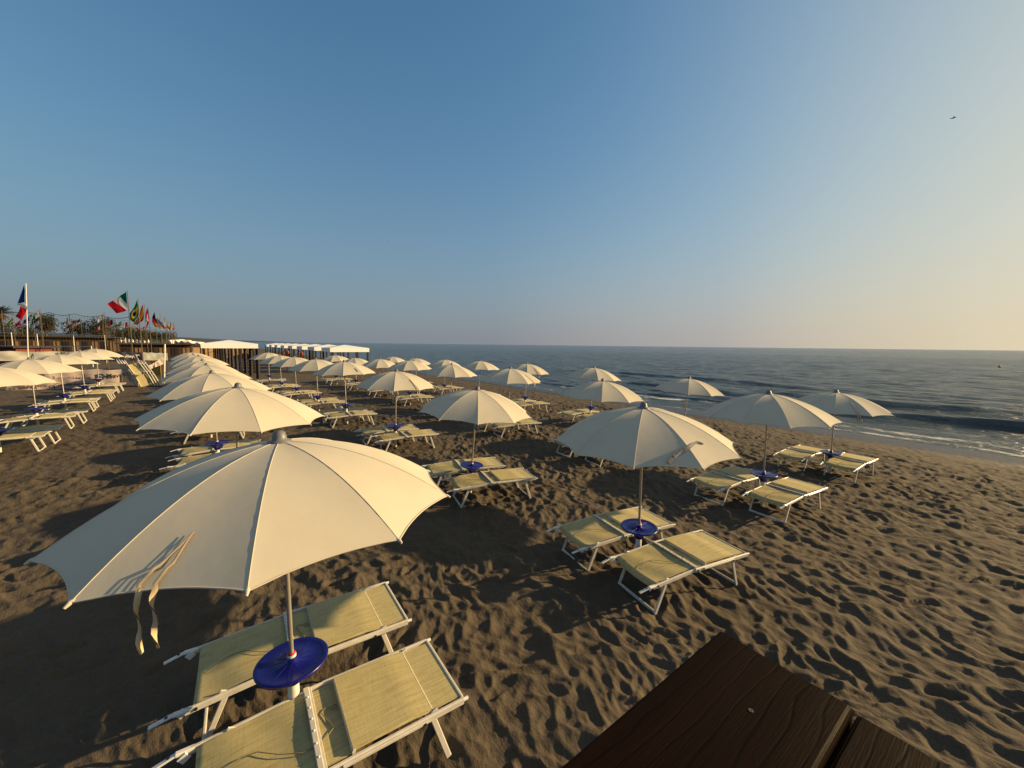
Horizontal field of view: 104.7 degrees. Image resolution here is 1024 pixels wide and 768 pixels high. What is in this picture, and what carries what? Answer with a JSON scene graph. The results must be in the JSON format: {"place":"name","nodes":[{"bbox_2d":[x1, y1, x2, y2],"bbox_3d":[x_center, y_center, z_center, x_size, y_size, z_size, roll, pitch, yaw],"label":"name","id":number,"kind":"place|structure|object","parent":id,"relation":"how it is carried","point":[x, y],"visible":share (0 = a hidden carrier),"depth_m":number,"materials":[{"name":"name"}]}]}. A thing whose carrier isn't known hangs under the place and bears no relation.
{"place":"outdoors","nodes":[
{"label":"outdoors","id":0,"kind":"place"},
{"bbox_2d":[1,333,192,342],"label":"hills","id":1,"kind":"structure","parent":0,"point":[164,341],"depth_m":398.17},
{"bbox_2d":[179,337,299,342],"bbox_3d":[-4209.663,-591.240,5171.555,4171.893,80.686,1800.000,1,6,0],"label":"hills","id":2,"kind":"structure","parent":0,"point":[204,339],"depth_m":4852.86,"materials":[{"name":"grey"}]},
{"bbox_2d":[0,341,1023,767],"bbox_3d":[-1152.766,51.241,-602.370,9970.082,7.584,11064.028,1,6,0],"label":"sand","id":3,"kind":"structure","parent":0,"point":[888,595],"depth_m":4.65,"materials":[{"name":"brown sand"}]},
{"bbox_2d":[0,305,14,336],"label":"palm tree","id":4,"kind":"object","parent":3,"relation":"on","point":[3,313],"visible":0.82,"depth_m":59.43,"materials":[{"name":"green plant"}]},
{"bbox_2d":[0,321,43,336],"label":"tree","id":5,"kind":"object","parent":3,"relation":"on","point":[11,330],"visible":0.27,"depth_m":73.54,"materials":[{"name":"green plant"}]},
{"bbox_2d":[16,283,28,357],"bbox_3d":[-33.172,-3.413,26.707,0.788,6.773,0.306,5,6,0],"label":"flagpole","id":6,"kind":"object","parent":3,"relation":"on","point":[22,310],"visible":0.97,"depth_m":26.56,"materials":[{"name":"white metal"}]},
{"bbox_2d":[0,431,51,451],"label":"sunbed","id":7,"kind":"object","parent":3,"relation":"on","point":[31,436],"visible":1,"depth_m":9.89,"materials":[{"name":"beige fabric"}]},
{"bbox_2d":[0,367,58,451],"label":"beach parasol","id":8,"kind":"object","parent":3,"relation":"on","point":[12,377],"visible":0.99,"depth_m":9.75,"materials":[{"name":"fabric"}]},
{"bbox_2d":[0,346,60,363],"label":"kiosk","id":9,"kind":"object","parent":3,"relation":"on","point":[24,348],"visible":0.39,"depth_m":38.44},
{"bbox_2d":[2,424,65,443],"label":"sunbed","id":10,"kind":"object","parent":3,"relation":"on","point":[54,428],"visible":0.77,"depth_m":10.68,"materials":[{"name":"beige fabric"}]},
{"bbox_2d":[14,313,58,335],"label":"tree","id":11,"kind":"object","parent":3,"relation":"on","point":[51,322],"visible":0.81,"depth_m":61.09,"materials":[{"name":"green plant"}]},
{"bbox_2d":[0,413,78,428],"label":"sunbed","id":12,"kind":"object","parent":3,"relation":"on","point":[10,421],"visible":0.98,"depth_m":12.22,"materials":[{"name":"beige fabric"}]},
{"bbox_2d":[0,357,83,425],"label":"beach parasol","id":13,"kind":"object","parent":3,"relation":"on","point":[28,364],"visible":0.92,"depth_m":12.15,"materials":[{"name":"fabric"}]},
{"bbox_2d":[5,409,89,426],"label":"sunbed","id":14,"kind":"object","parent":3,"relation":"on","point":[81,411],"visible":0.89,"depth_m":13.12,"materials":[{"name":"beige fabric"}]},
{"bbox_2d":[0,351,96,368],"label":"banner","id":15,"kind":"object","parent":3,"relation":"on","point":[11,355],"visible":0.42,"depth_m":31.50,"materials":[{"name":"white fabric"}]},
{"bbox_2d":[6,377,97,389],"bbox_3d":[-25.593,0.020,22.013,3.425,1.049,0.232,-4,7,-37],"label":"banner","id":16,"kind":"object","parent":3,"relation":"on","point":[69,383],"visible":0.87,"depth_m":22.20,"materials":[{"name":"fabric"}]},
{"bbox_2d":[0,335,122,351],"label":"beach building","id":17,"kind":"structure","parent":3,"relation":"on","point":[94,343],"depth_m":58.35,"materials":[{"name":"brown wood"}]},
{"bbox_2d":[28,399,99,411],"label":"sunbed","id":18,"kind":"object","parent":3,"relation":"on","point":[46,404],"visible":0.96,"depth_m":15.32,"materials":[{"name":"white paint"}]},
{"bbox_2d":[1,310,131,366],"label":"ball stop fence","id":19,"kind":"object","parent":3,"relation":"on","point":[61,330],"visible":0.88,"depth_m":38.74,"materials":[{"name":"green plant"}]},
{"bbox_2d":[35,353,98,408],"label":"beach parasol","id":20,"kind":"object","parent":3,"relation":"on","point":[66,359],"visible":0.8,"depth_m":15.30,"materials":[{"name":"fabric"}]},
{"bbox_2d":[37,397,100,410],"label":"sunbed","id":21,"kind":"object","parent":3,"relation":"on","point":[70,398],"visible":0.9,"depth_m":15.98,"materials":[{"name":"white paint"}]},
{"bbox_2d":[59,318,96,335],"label":"tree","id":22,"kind":"object","parent":3,"relation":"on","point":[79,332],"visible":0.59,"depth_m":69.34,"materials":[{"name":"green plant"}]},
{"bbox_2d":[45,368,122,383],"bbox_3d":[-26.659,-0.266,24.614,3.386,1.713,0.211,-4,7,-37],"label":"banner","id":23,"kind":"object","parent":3,"relation":"on","point":[111,376],"visible":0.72,"depth_m":24.84,"materials":[{"name":"fabric"}]},
{"bbox_2d":[56,391,115,401],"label":"sunbed","id":24,"kind":"object","parent":3,"relation":"on","point":[94,392],"visible":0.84,"depth_m":18.04,"materials":[{"name":"white paint"}]},
{"bbox_2d":[62,350,114,396],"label":"beach parasol","id":25,"kind":"object","parent":3,"relation":"on","point":[89,355],"visible":0.74,"depth_m":17.90,"materials":[{"name":"fabric"}]},
{"bbox_2d":[65,389,117,398],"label":"sunbed","id":26,"kind":"object","parent":3,"relation":"on","point":[94,390],"visible":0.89,"depth_m":18.77,"materials":[{"name":"white paint"}]},
{"bbox_2d":[76,384,121,392],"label":"sunbed","id":27,"kind":"object","parent":3,"relation":"on","point":[115,386],"visible":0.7,"depth_m":21.03,"materials":[{"name":"white paint"}]},
{"bbox_2d":[83,317,115,336],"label":"tree","id":28,"kind":"object","parent":3,"relation":"on","point":[106,329],"visible":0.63,"depth_m":70.45,"materials":[{"name":"green plant"}]},
{"bbox_2d":[84,348,123,388],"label":"beach parasol","id":29,"kind":"object","parent":3,"relation":"on","point":[107,353],"visible":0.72,"depth_m":20.90,"materials":[{"name":"fabric"}]},
{"bbox_2d":[108,290,133,363],"bbox_3d":[-35.373,-4.618,35.607,1.782,7.556,0.194,0,6,-6],"label":"flagpole","id":30,"kind":"object","parent":3,"relation":"on","point":[119,304],"visible":0.98,"depth_m":35.37,"materials":[{"name":"multicoloured fabric"}]},
{"bbox_2d":[94,323,149,342],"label":"tree","id":31,"kind":"object","parent":3,"relation":"on","point":[124,335],"visible":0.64,"depth_m":79.60,"materials":[{"name":"green plant"}]},
{"bbox_2d":[108,351,143,369],"bbox_3d":[-34.066,-1.904,34.829,0.165,2.172,2.242,6,8,42],"label":"banner","id":32,"kind":"object","parent":3,"relation":"on","point":[131,356],"visible":0.69,"depth_m":34.99,"materials":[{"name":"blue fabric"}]},
{"bbox_2d":[130,299,142,350],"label":"flagpole","id":33,"kind":"object","parent":3,"relation":"on","point":[134,312],"visible":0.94,"depth_m":41.37,"materials":[{"name":"fabric"}]},
{"bbox_2d":[124,358,152,386],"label":"sunbed","id":34,"kind":"object","parent":3,"relation":"on","point":[140,374],"visible":0.98,"depth_m":24.17,"materials":[{"name":"beige fabric"}]},
{"bbox_2d":[133,304,148,361],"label":"flagpole","id":35,"kind":"object","parent":3,"relation":"on","point":[136,322],"visible":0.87,"depth_m":46.37,"materials":[{"name":"multicoloured metal"}]},
{"bbox_2d":[126,327,158,342],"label":"tree","id":36,"kind":"object","parent":3,"relation":"on","point":[147,337],"visible":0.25,"depth_m":83.74,"materials":[{"name":"green plant"}]},
{"bbox_2d":[114,343,195,360],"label":"beach building","id":37,"kind":"structure","parent":3,"relation":"on","point":[173,350],"depth_m":53.78,"materials":[{"name":"brown wood"}]},
{"bbox_2d":[142,351,167,364],"bbox_3d":[-34.493,-2.171,38.263,0.163,2.060,2.545,1,6,3],"label":"banner","id":38,"kind":"object","parent":3,"relation":"on","point":[152,356],"visible":0.86,"depth_m":37.96,"materials":[{"name":"white fabric"}]},
{"bbox_2d":[151,361,161,381],"bbox_3d":[-24.564,-0.812,27.301,0.620,1.550,0.070,1,6,0],"label":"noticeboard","id":39,"kind":"object","parent":3,"relation":"on","point":[156,370],"visible":0.5,"depth_m":27.25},
{"bbox_2d":[139,329,176,342],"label":"tree","id":40,"kind":"object","parent":3,"relation":"on","point":[158,338],"visible":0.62,"depth_m":94.09,"materials":[{"name":"green plant"}]},
{"bbox_2d":[159,452,217,469],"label":"sunbed","id":41,"kind":"object","parent":3,"relation":"on","point":[185,460],"visible":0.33,"depth_m":8.32,"materials":[{"name":"beige fabric"}]},
{"bbox_2d":[167,353,210,363],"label":"beach parasol","id":42,"kind":"object","parent":3,"relation":"on","point":[181,358],"visible":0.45,"depth_m":20.14,"materials":[{"name":"fabric"}]},
{"bbox_2d":[169,351,208,359],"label":"beach parasol","id":43,"kind":"object","parent":3,"relation":"on","point":[180,355],"visible":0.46,"depth_m":23.30,"materials":[{"name":"fabric"}]},
{"bbox_2d":[168,355,228,367],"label":"beach parasol","id":44,"kind":"object","parent":3,"relation":"on","point":[188,360],"visible":0.59,"depth_m":17.28,"materials":[{"name":"fabric"}]},
{"bbox_2d":[165,359,238,374],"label":"beach parasol","id":45,"kind":"object","parent":3,"relation":"on","point":[201,362],"visible":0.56,"depth_m":14.23,"materials":[{"name":"fabric"}]},
{"bbox_2d":[157,363,252,437],"bbox_3d":[-9.009,0.645,11.736,2.240,2.553,2.180,1,5,0],"label":"beach parasol","id":46,"kind":"object","parent":3,"relation":"on","point":[205,368],"visible":0.59,"depth_m":11.21,"materials":[{"name":"fabric"}]},
{"bbox_2d":[143,370,270,451],"bbox_3d":[-6.508,0.971,8.678,2.224,2.570,2.212,1,7,0],"label":"beach parasol","id":47,"kind":"object","parent":3,"relation":"on","point":[195,384],"visible":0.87,"depth_m":8.09,"materials":[{"name":"fabric"}]},
{"bbox_2d":[166,439,260,457],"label":"sunbed","id":48,"kind":"object","parent":3,"relation":"on","point":[189,451],"visible":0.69,"depth_m":9.13,"materials":[{"name":"beige fabric"}]},
{"bbox_2d":[193,346,248,358],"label":"board fence","id":49,"kind":"object","parent":3,"relation":"on","point":[209,352],"visible":0.11,"depth_m":62.26,"materials":[{"name":"beige wood"}]},
{"bbox_2d":[131,382,324,446],"bbox_3d":[-3.928,1.238,5.644,2.230,2.532,2.204,4,5,0],"label":"beach parasol","id":50,"kind":"object","parent":3,"relation":"on","point":[237,408],"visible":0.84,"depth_m":5.00,"materials":[{"name":"fabric"}]},
{"bbox_2d":[201,340,257,373],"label":"pavilion","id":51,"kind":"structure","parent":3,"relation":"on","point":[228,344],"depth_m":33.16,"materials":[{"name":"white fabric"}]},
{"bbox_2d":[213,348,259,378],"bbox_3d":[-41.194,-4.224,55.557,0.332,2.577,64.231,-4,7,-41],"label":"palisade","id":52,"kind":"object","parent":3,"relation":"on","point":[226,352],"visible":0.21,"depth_m":39.30,"materials":[{"name":"brown wood"}]},
{"bbox_2d":[23,430,450,699],"bbox_3d":[-1.536,1.591,2.723,2.236,2.571,2.192,-1,4,0],"label":"beach parasol","id":53,"kind":"object","parent":3,"relation":"on","point":[246,519],"visible":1,"depth_m":2.03,"materials":[{"name":"fabric"}]},
{"bbox_2d":[250,352,277,384],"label":"beach parasol","id":54,"kind":"object","parent":3,"relation":"on","point":[263,356],"visible":0.8,"depth_m":25.80,"materials":[{"name":"fabric"}]},
{"bbox_2d":[258,354,290,390],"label":"beach parasol","id":55,"kind":"object","parent":3,"relation":"on","point":[273,359],"visible":0.78,"depth_m":22.30,"materials":[{"name":"fabric"}]},
{"bbox_2d":[148,581,411,739],"bbox_3d":[-1.832,2.309,3.352,1.772,0.452,0.724,-2,6,-34],"label":"sunbed","id":56,"kind":"object","parent":3,"relation":"on","point":[226,663],"visible":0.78,"depth_m":3.31,"materials":[{"name":"beige fabric"}]},
{"bbox_2d":[271,356,307,399],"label":"beach parasol","id":57,"kind":"object","parent":3,"relation":"on","point":[291,361],"visible":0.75,"depth_m":19.38,"materials":[{"name":"fabric"}]},
{"bbox_2d":[275,389,314,397],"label":"sunbed","id":58,"kind":"object","parent":3,"relation":"on","point":[291,391],"visible":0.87,"depth_m":20.54,"materials":[{"name":"white paint"}]},
{"bbox_2d":[283,391,321,398],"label":"sunbed","id":59,"kind":"object","parent":3,"relation":"on","point":[297,393],"visible":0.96,"depth_m":19.80,"materials":[{"name":"white paint"}]},
{"bbox_2d":[288,344,320,359],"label":"pavilion","id":60,"kind":"structure","parent":3,"relation":"on","point":[292,347],"depth_m":56.78,"materials":[{"name":"white plastic"}]},
{"bbox_2d":[152,638,468,767],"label":"sunbed","id":61,"kind":"object","parent":3,"relation":"on","point":[328,722],"visible":1,"depth_m":2.59,"materials":[{"name":"beige fabric"}]},
{"bbox_2d":[289,358,333,410],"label":"beach parasol","id":62,"kind":"object","parent":3,"relation":"on","point":[316,364],"visible":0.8,"depth_m":16.34,"materials":[{"name":"fabric"}]},
{"bbox_2d":[297,344,333,362],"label":"pavilion","id":63,"kind":"structure","parent":3,"relation":"on","point":[303,347],"depth_m":50.63,"materials":[{"name":"white plastic"}]},
{"bbox_2d":[296,397,337,407],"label":"sunbed","id":64,"kind":"object","parent":3,"relation":"on","point":[303,401],"visible":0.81,"depth_m":17.55,"materials":[{"name":"white paint"}]},
{"bbox_2d":[304,400,346,407],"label":"sunbed","id":65,"kind":"object","parent":3,"relation":"on","point":[325,402],"visible":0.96,"depth_m":16.84,"materials":[{"name":"white paint"}]},
{"bbox_2d":[308,344,348,362],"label":"pavilion","id":66,"kind":"structure","parent":3,"relation":"on","point":[315,348],"depth_m":45.76,"materials":[{"name":"white fabric"}]},
{"bbox_2d":[322,354,347,383],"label":"beach parasol","id":67,"kind":"object","parent":3,"relation":"on","point":[334,358],"visible":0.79,"depth_m":28.14,"materials":[{"name":"fabric"}]},
{"bbox_2d":[317,407,366,422],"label":"sunbed","id":68,"kind":"object","parent":3,"relation":"on","point":[331,411],"visible":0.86,"depth_m":14.89,"materials":[{"name":"beige fabric"}]},
{"bbox_2d":[311,360,375,423],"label":"beach parasol","id":69,"kind":"object","parent":3,"relation":"on","point":[344,368],"visible":1,"depth_m":13.74,"materials":[{"name":"fabric"}]},
{"bbox_2d":[321,345,368,362],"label":"pavilion","id":70,"kind":"structure","parent":3,"relation":"on","point":[344,348],"depth_m":40.23,"materials":[{"name":"white fabric"}]},
{"bbox_2d":[324,411,377,427],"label":"sunbed","id":71,"kind":"object","parent":3,"relation":"on","point":[347,414],"visible":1,"depth_m":14.11,"materials":[{"name":"beige fabric"}]},
{"bbox_2d":[345,357,367,388],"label":"beach parasol","id":72,"kind":"object","parent":3,"relation":"on","point":[358,361],"visible":0.68,"depth_m":25.26,"materials":[{"name":"fabric"}]},
{"bbox_2d":[362,358,394,395],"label":"beach parasol","id":73,"kind":"object","parent":3,"relation":"on","point":[379,363],"visible":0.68,"depth_m":21.98,"materials":[{"name":"fabric"}]},
{"bbox_2d":[353,424,418,445],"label":"sunbed","id":74,"kind":"object","parent":3,"relation":"on","point":[377,430],"visible":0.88,"depth_m":11.71,"materials":[{"name":"beige fabric"}]},
{"bbox_2d":[354,369,434,446],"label":"beach parasol","id":75,"kind":"object","parent":3,"relation":"on","point":[396,380],"visible":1,"depth_m":10.61,"materials":[{"name":"fabric"}]},
{"bbox_2d":[370,429,437,451],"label":"sunbed","id":76,"kind":"object","parent":3,"relation":"on","point":[389,437],"visible":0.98,"depth_m":11.08,"materials":[{"name":"beige fabric"}]},
{"bbox_2d":[389,393,423,402],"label":"sunbed","id":77,"kind":"object","parent":3,"relation":"on","point":[402,395],"visible":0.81,"depth_m":20.22,"materials":[{"name":"white paint"}]},
{"bbox_2d":[386,359,430,403],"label":"beach parasol","id":78,"kind":"object","parent":3,"relation":"on","point":[409,364],"visible":0.99,"depth_m":19.08,"materials":[{"name":"fabric"}]},
{"bbox_2d":[397,395,433,406],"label":"sunbed","id":79,"kind":"object","parent":3,"relation":"on","point":[406,398],"visible":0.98,"depth_m":19.50,"materials":[{"name":"white paint"}]},
{"bbox_2d":[428,359,461,393],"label":"beach parasol","id":80,"kind":"object","parent":3,"relation":"on","point":[441,363],"visible":0.84,"depth_m":24.39,"materials":[{"name":"fabric"}]},
{"bbox_2d":[425,363,476,385],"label":"beach parasol","id":81,"kind":"object","parent":3,"relation":"on","point":[451,370],"visible":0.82,"depth_m":15.91,"materials":[{"name":"fabric"}]},
{"bbox_2d":[421,457,505,485],"bbox_3d":[-1.081,1.899,8.362,1.772,0.452,0.724,0,6,-22],"label":"sunbed","id":82,"kind":"object","parent":3,"relation":"on","point":[441,469],"visible":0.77,"depth_m":8.31,"materials":[{"name":"beige fabric"}]},
{"bbox_2d":[418,386,531,492],"bbox_3d":[-0.771,1.296,7.800,2.207,2.537,2.228,5,7,0],"label":"beach parasol","id":83,"kind":"object","parent":3,"relation":"on","point":[477,406],"visible":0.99,"depth_m":7.14,"materials":[{"name":"fabric"}]},
{"bbox_2d":[462,360,499,389],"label":"beach parasol","id":84,"kind":"object","parent":3,"relation":"on","point":[480,365],"visible":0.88,"depth_m":21.26,"materials":[{"name":"fabric"}]},
{"bbox_2d":[439,468,537,507],"bbox_3d":[-0.455,1.982,7.601,1.772,0.452,0.724,0,5,-22],"label":"sunbed","id":85,"kind":"object","parent":3,"relation":"on","point":[467,482],"visible":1,"depth_m":7.54,"materials":[{"name":"beige fabric"}]},
{"bbox_2d":[478,366,540,431],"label":"beach parasol","id":86,"kind":"object","parent":3,"relation":"on","point":[510,375],"visible":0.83,"depth_m":12.91,"materials":[{"name":"fabric"}]},
{"bbox_2d":[486,419,540,437],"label":"sunbed","id":87,"kind":"object","parent":3,"relation":"on","point":[527,422],"visible":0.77,"depth_m":13.28,"materials":[{"name":"beige fabric"}]},
{"bbox_2d":[512,362,549,408],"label":"beach parasol","id":88,"kind":"object","parent":3,"relation":"on","point":[530,369],"visible":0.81,"depth_m":18.18,"materials":[{"name":"fabric"}]},
{"bbox_2d":[516,401,549,411],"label":"sunbed","id":89,"kind":"object","parent":3,"relation":"on","point":[524,404],"visible":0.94,"depth_m":18.61,"materials":[{"name":"white paint"}]},
{"bbox_2d":[557,409,598,422],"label":"sunbed","id":90,"kind":"object","parent":3,"relation":"on","point":[574,412],"visible":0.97,"depth_m":16.33,"materials":[{"name":"beige fabric"}]},
{"bbox_2d":[567,366,620,413],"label":"beach parasol","id":91,"kind":"object","parent":3,"relation":"on","point":[594,373],"visible":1,"depth_m":15.25,"materials":[{"name":"fabric"}]},
{"bbox_2d":[561,378,644,458],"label":"beach parasol","id":92,"kind":"object","parent":3,"relation":"on","point":[602,390],"visible":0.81,"depth_m":9.89,"materials":[{"name":"fabric"}]},
{"bbox_2d":[546,506,675,570],"bbox_3d":[1.416,2.204,5.658,1.772,0.452,0.724,-1,6,-26],"label":"sunbed","id":93,"kind":"object","parent":3,"relation":"on","point":[593,531],"visible":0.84,"depth_m":5.59,"materials":[{"name":"beige fabric"}]},
{"bbox_2d":[553,402,742,547],"bbox_3d":[1.649,1.511,5.081,2.239,2.594,2.183,0,7,0],"label":"beach parasol","id":94,"kind":"object","parent":3,"relation":"on","point":[642,435],"visible":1,"depth_m":4.41,"materials":[{"name":"fabric"}]},
{"bbox_2d":[601,530,749,614],"bbox_3d":[2.014,2.288,4.874,1.772,0.452,0.724,-1,6,-26],"label":"sunbed","id":95,"kind":"object","parent":3,"relation":"on","point":[653,563],"visible":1,"depth_m":4.80,"materials":[{"name":"beige fabric"}]},
{"bbox_2d":[652,376,725,415],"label":"beach parasol","id":96,"kind":"object","parent":3,"relation":"on","point":[688,386],"visible":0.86,"depth_m":12.24,"materials":[{"name":"fabric"}]},
{"bbox_2d":[686,466,759,505],"bbox_3d":[4.411,2.079,8.105,1.772,0.452,0.724,-1,6,-31],"label":"sunbed","id":97,"kind":"object","parent":3,"relation":"on","point":[716,480],"visible":0.92,"depth_m":7.98,"materials":[{"name":"beige fabric"}]},
{"bbox_2d":[562,632,947,767],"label":"wooden ledge","id":98,"kind":"object","parent":3,"relation":"on","point":[721,700],"visible":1,"depth_m":0.53,"materials":[{"name":"brown wood"}]},
{"bbox_2d":[702,390,843,505],"bbox_3d":[4.821,1.389,7.529,2.245,2.567,2.160,0,6,0],"label":"beach parasol","id":99,"kind":"object","parent":3,"relation":"on","point":[768,407],"visible":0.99,"depth_m":6.92,"materials":[{"name":"fabric"}]},
{"bbox_2d":[741,477,827,522],"bbox_3d":[5.099,2.161,7.390,1.772,0.452,0.724,-1,6,-31],"label":"sunbed","id":100,"kind":"object","parent":3,"relation":"on","point":[782,492],"visible":0.97,"depth_m":7.28,"materials":[{"name":"beige fabric"}]},
{"bbox_2d":[773,445,826,470],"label":"sunbed","id":101,"kind":"object","parent":3,"relation":"on","point":[803,453],"visible":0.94,"depth_m":10.45,"materials":[{"name":"beige fabric"}]},
{"bbox_2d":[797,390,895,472],"bbox_3d":[8.061,1.407,9.936,2.170,2.544,2.243,1,5,0],"label":"beach parasol","id":102,"kind":"object","parent":3,"relation":"on","point":[836,402],"visible":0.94,"depth_m":9.32,"materials":[{"name":"fabric"}]},
{"bbox_2d":[819,452,877,482],"bbox_3d":[8.350,2.070,9.794,1.772,0.452,0.724,-1,6,-34],"label":"sunbed","id":103,"kind":"object","parent":3,"relation":"on","point":[849,461],"visible":0.84,"depth_m":9.65,"materials":[{"name":"beige fabric"}]},
{"bbox_2d":[0,0,1023,350],"label":"sky","id":104,"kind":"structure","parent":0,"point":[668,173],"materials":[{"name":"blue"}]},
{"bbox_2d":[247,342,1023,457],"bbox_3d":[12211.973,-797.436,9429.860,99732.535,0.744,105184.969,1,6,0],"label":"sea","id":105,"kind":"structure","parent":0,"point":[972,400],"depth_m":48.87,"materials":[{"name":"liquid"}]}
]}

